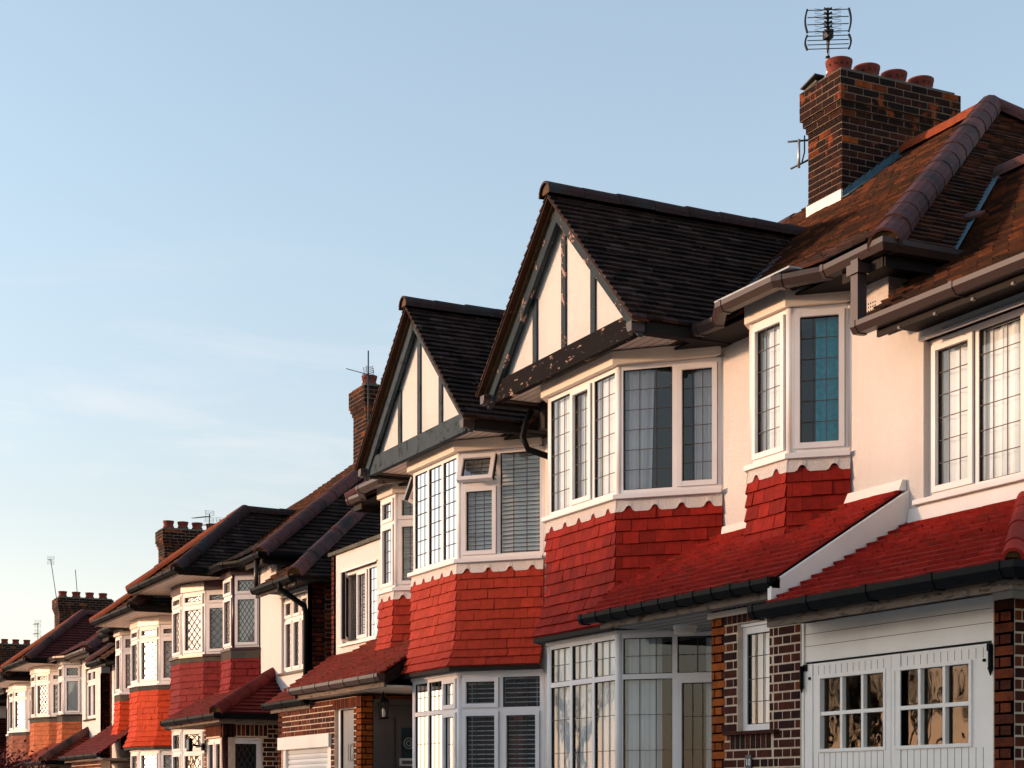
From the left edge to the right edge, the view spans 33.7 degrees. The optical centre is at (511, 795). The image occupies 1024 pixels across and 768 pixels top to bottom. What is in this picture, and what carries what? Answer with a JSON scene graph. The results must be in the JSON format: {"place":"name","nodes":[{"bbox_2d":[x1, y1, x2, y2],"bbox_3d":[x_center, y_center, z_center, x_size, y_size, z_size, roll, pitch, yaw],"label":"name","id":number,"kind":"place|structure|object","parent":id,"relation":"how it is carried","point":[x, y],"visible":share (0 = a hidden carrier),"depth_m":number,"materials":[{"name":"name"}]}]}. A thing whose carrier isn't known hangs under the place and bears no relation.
{"place":"outdoors","nodes":[
{"label":"outdoors","id":0,"kind":"place"},
{"bbox_2d":[0,0,1023,643],"label":"sky","id":1,"kind":"structure","parent":0,"point":[213,212],"materials":[{"name":"blue"}]},
{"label":"front gardens","id":2,"kind":"structure","parent":0,"visible":0},
{"bbox_2d":[0,739,48,767],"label":"maple tree","id":3,"kind":"object","parent":2,"relation":"on","point":[4,762],"visible":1,"depth_m":32.75,"materials":[{"name":"red plant"}]},
{"bbox_3d":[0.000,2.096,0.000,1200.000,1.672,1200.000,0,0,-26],"label":"ground","id":4,"kind":"structure","parent":0,"visible":0},
{"bbox_2d":[0,639,29,665],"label":"terraced house","id":5,"kind":"structure","parent":4,"relation":"on","point":[9,651],"depth_m":72.47,"materials":[{"name":"brick"}]},
{"bbox_2d":[0,668,30,767],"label":"terraced house","id":6,"kind":"structure","parent":4,"relation":"on","point":[15,689],"depth_m":47.19,"materials":[{"name":"brick"}]},
{"bbox_2d":[6,692,8,735],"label":"oriel window","id":7,"kind":"structure","parent":6,"relation":"in","point":[8,692],"depth_m":50.05,"materials":[{"name":"white plastic"}]},
{"bbox_2d":[7,688,30,732],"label":"bay window","id":8,"kind":"structure","parent":6,"relation":"in","point":[19,699],"depth_m":47.23,"materials":[{"name":"white plastic"}]},
{"bbox_2d":[0,591,113,762],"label":"terraced house","id":9,"kind":"structure","parent":4,"relation":"on","point":[64,607],"depth_m":58.81,"materials":[{"name":"brick"}]},
{"bbox_2d":[47,556,56,597],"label":"tv aerial","id":10,"kind":"object","parent":9,"relation":"attached to","point":[50,558],"visible":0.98,"depth_m":59.66,"materials":[{"name":"metal"}]},
{"bbox_2d":[0,520,213,767],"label":"terraced house","id":11,"kind":"structure","parent":4,"relation":"on","point":[70,700],"depth_m":43.14,"materials":[{"name":"tile"}]},
{"bbox_2d":[34,623,40,639],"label":"tv aerial","id":12,"kind":"object","parent":11,"relation":"on","point":[37,632],"visible":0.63,"depth_m":62.81,"materials":[{"name":"metal"}]},
{"bbox_2d":[28,672,57,719],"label":"bay window","id":13,"kind":"structure","parent":11,"relation":"in","point":[44,686],"depth_m":44.14,"materials":[{"name":"white plastic"}]},
{"bbox_2d":[56,664,81,716],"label":"oriel window","id":14,"kind":"structure","parent":11,"relation":"in","point":[69,676],"depth_m":42.60,"materials":[{"name":"white plastic"}]},
{"bbox_2d":[83,668,95,721],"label":"window","id":15,"kind":"structure","parent":11,"relation":"in","point":[91,673],"depth_m":41.66,"materials":[{"name":"white plastic"}]},
{"bbox_2d":[195,510,213,527],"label":"tv aerial","id":16,"kind":"object","parent":11,"relation":"attached to","point":[209,516],"visible":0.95,"depth_m":42.03,"materials":[{"name":"metal"}]},
{"bbox_2d":[58,495,308,767],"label":"terraced house","id":17,"kind":"structure","parent":4,"relation":"on","point":[134,654],"depth_m":34.21,"materials":[{"name":"tile"}]},
{"bbox_2d":[113,635,130,695],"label":"oriel window","id":18,"kind":"structure","parent":17,"relation":"in","point":[122,643],"depth_m":36.89,"materials":[{"name":"white plastic"}]},
{"bbox_2d":[128,624,171,688],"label":"bay window","id":19,"kind":"structure","parent":17,"relation":"in","point":[150,646],"depth_m":33.91,"materials":[{"name":"white plastic"}]},
{"bbox_2d":[130,750,171,767],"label":"bay window","id":20,"kind":"structure","parent":17,"relation":"in","point":[160,758],"depth_m":33.89,"materials":[{"name":"white plastic"}]},
{"bbox_2d":[125,374,382,767],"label":"terraced house","id":21,"kind":"structure","parent":4,"relation":"on","point":[247,589],"depth_m":29.20,"materials":[{"name":"tile"}]},
{"bbox_2d":[172,729,203,767],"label":"bay window","id":22,"kind":"structure","parent":21,"relation":"in","point":[181,758],"depth_m":31.15,"materials":[{"name":"white plastic"}]},
{"bbox_2d":[186,738,204,751],"bbox_3d":[-5.368,-0.850,28.683,0.278,0.220,0.190,0,0,-26],"label":"floodlight","id":23,"kind":"object","parent":21,"relation":"attached to","point":[189,744],"visible":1,"depth_m":28.62,"materials":[{"name":"black paint"}]},
{"bbox_2d":[169,589,222,662],"bbox_3d":[-5.926,-3.117,31.641,0.827,1.205,3.086,0,0,-26],"label":"bay window","id":24,"kind":"structure","parent":21,"relation":"in","point":[197,617],"depth_m":30.90,"materials":[{"name":"white plastic"}]},
{"bbox_2d":[207,736,261,767],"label":"porch window","id":25,"kind":"structure","parent":21,"relation":"in","point":[248,751],"depth_m":28.00,"materials":[{"name":"white plastic"}]},
{"bbox_2d":[220,574,259,652],"bbox_3d":[-4.797,-3.162,29.677,0.498,1.295,1.380,0,0,-26],"label":"oriel window","id":26,"kind":"structure","parent":21,"relation":"in","point":[241,609],"depth_m":29.29,"materials":[{"name":"white plastic"}]},
{"bbox_2d":[277,589,306,675],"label":"window","id":27,"kind":"structure","parent":21,"relation":"in","point":[293,613],"depth_m":27.71,"materials":[{"name":"white plastic"}]},
{"bbox_2d":[346,351,373,420],"bbox_3d":[-2.871,-7.375,31.868,0.642,1.950,0.240,0,0,31],"label":"tv aerial","id":28,"kind":"object","parent":21,"relation":"attached to","point":[367,372],"visible":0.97,"depth_m":31.75,"materials":[{"name":"metal"}]},
{"bbox_2d":[261,210,801,767],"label":"terraced house","id":29,"kind":"structure","parent":4,"relation":"on","point":[437,588],"depth_m":20.54,"materials":[{"name":"red brick"}]},
{"bbox_2d":[338,707,353,767],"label":"side window","id":30,"kind":"structure","parent":29,"relation":"in","point":[345,716],"depth_m":22.96,"materials":[{"name":"white plastic"}]},
{"bbox_2d":[337,559,377,647],"bbox_3d":[-2.233,-2.801,24.869,0.369,1.142,1.590,0,0,-26],"label":"window","id":31,"kind":"structure","parent":29,"relation":"in","point":[366,577],"depth_m":25.00,"materials":[{"name":"white plastic"}]},
{"bbox_2d":[377,692,389,718],"bbox_3d":[-1.668,-1.160,21.903,0.147,0.360,0.170,0,0,-26],"label":"porch lantern","id":32,"kind":"object","parent":29,"relation":"hanging from","point":[383,698],"visible":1,"depth_m":21.88,"materials":[{"name":"black paint"}]},
{"bbox_2d":[373,699,411,767],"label":"front door","id":33,"kind":"structure","parent":29,"relation":"in","point":[392,737],"depth_m":22.43,"materials":[{"name":"grey paint"}]},
{"bbox_2d":[376,493,412,595],"bbox_3d":[-1.489,-3.372,22.890,0.519,1.295,1.320,0,0,-26],"label":"oriel window","id":34,"kind":"structure","parent":29,"relation":"in","point":[394,521],"depth_m":22.63,"materials":[{"name":"white plastic"}]},
{"bbox_2d":[403,446,543,577],"bbox_3d":[-0.609,-3.375,20.661,0.907,1.300,3.093,0,0,-26],"label":"bay window","id":35,"kind":"structure","parent":29,"relation":"in","point":[441,490],"depth_m":19.85,"materials":[{"name":"white plastic"}]},
{"bbox_2d":[412,672,544,767],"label":"bay window","id":36,"kind":"structure","parent":29,"relation":"in","point":[441,709],"depth_m":19.87,"materials":[{"name":"white plastic"}]},
{"bbox_2d":[475,56,1023,767],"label":"terraced house","id":37,"kind":"structure","parent":4,"relation":"on","point":[787,468],"depth_m":14.74,"materials":[{"name":"brick"}]},
{"bbox_2d":[547,631,711,767],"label":"bay window","id":38,"kind":"structure","parent":37,"relation":"in","point":[589,688],"depth_m":16.53,"materials":[{"name":"white plastic"}]},
{"bbox_2d":[541,357,722,523],"bbox_3d":[1.029,-3.525,17.287,0.857,1.300,3.096,0,0,-26],"label":"bay window","id":39,"kind":"structure","parent":37,"relation":"in","point":[601,426],"depth_m":16.50,"materials":[{"name":"white plastic"}]},
{"bbox_2d":[673,624,696,634],"bbox_3d":[1.596,-1.522,15.595,0.224,0.086,0.224,0,0,-26],"label":"ceiling lamp","id":40,"kind":"object","parent":37,"relation":"attached to","point":[684,629],"visible":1,"depth_m":15.51,"materials":[{"name":"white paint"}]},
{"bbox_2d":[741,620,768,730],"bbox_3d":[2.074,-0.975,13.915,0.152,0.900,0.460,0,0,-26],"label":"side window","id":41,"kind":"structure","parent":37,"relation":"in","point":[760,629],"depth_m":14.05,"materials":[{"name":"white plastic"}]},
{"bbox_2d":[744,303,850,476],"bbox_3d":[2.417,-3.522,14.826,0.498,1.295,1.380,0,0,-26],"label":"oriel window","id":42,"kind":"structure","parent":37,"relation":"in","point":[775,341],"depth_m":14.48,"materials":[{"name":"white plastic"}]},
{"bbox_2d":[788,135,808,169],"bbox_3d":[3.339,-7.447,19.542,0.320,0.356,0.156,0,0,21],"label":"wall bracket","id":43,"kind":"object","parent":37,"relation":"attached to","point":[798,141],"depth_m":19.58,"materials":[{"name":"metal"}]},
{"bbox_2d":[804,7,851,73],"bbox_3d":[3.664,-8.616,19.314,0.546,0.973,0.689,0,0,-1],"label":"tv aerial","id":44,"kind":"object","parent":37,"relation":"attached to","point":[828,35],"visible":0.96,"depth_m":19.55,"materials":[{"name":"metal"}]},
{"bbox_2d":[799,655,890,767],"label":"garage door","id":45,"kind":"structure","parent":37,"relation":"in","point":[848,702],"depth_m":12.79,"materials":[{"name":"white paint"}]},
{"bbox_2d":[891,643,992,767],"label":"garage door","id":46,"kind":"structure","parent":37,"relation":"in","point":[941,699],"depth_m":11.79,"materials":[{"name":"white paint"}]},
{"bbox_2d":[912,300,1023,505],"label":"window","id":47,"kind":"structure","parent":37,"relation":"in","point":[976,375],"depth_m":13.02,"materials":[{"name":"white plastic"}]}
]}

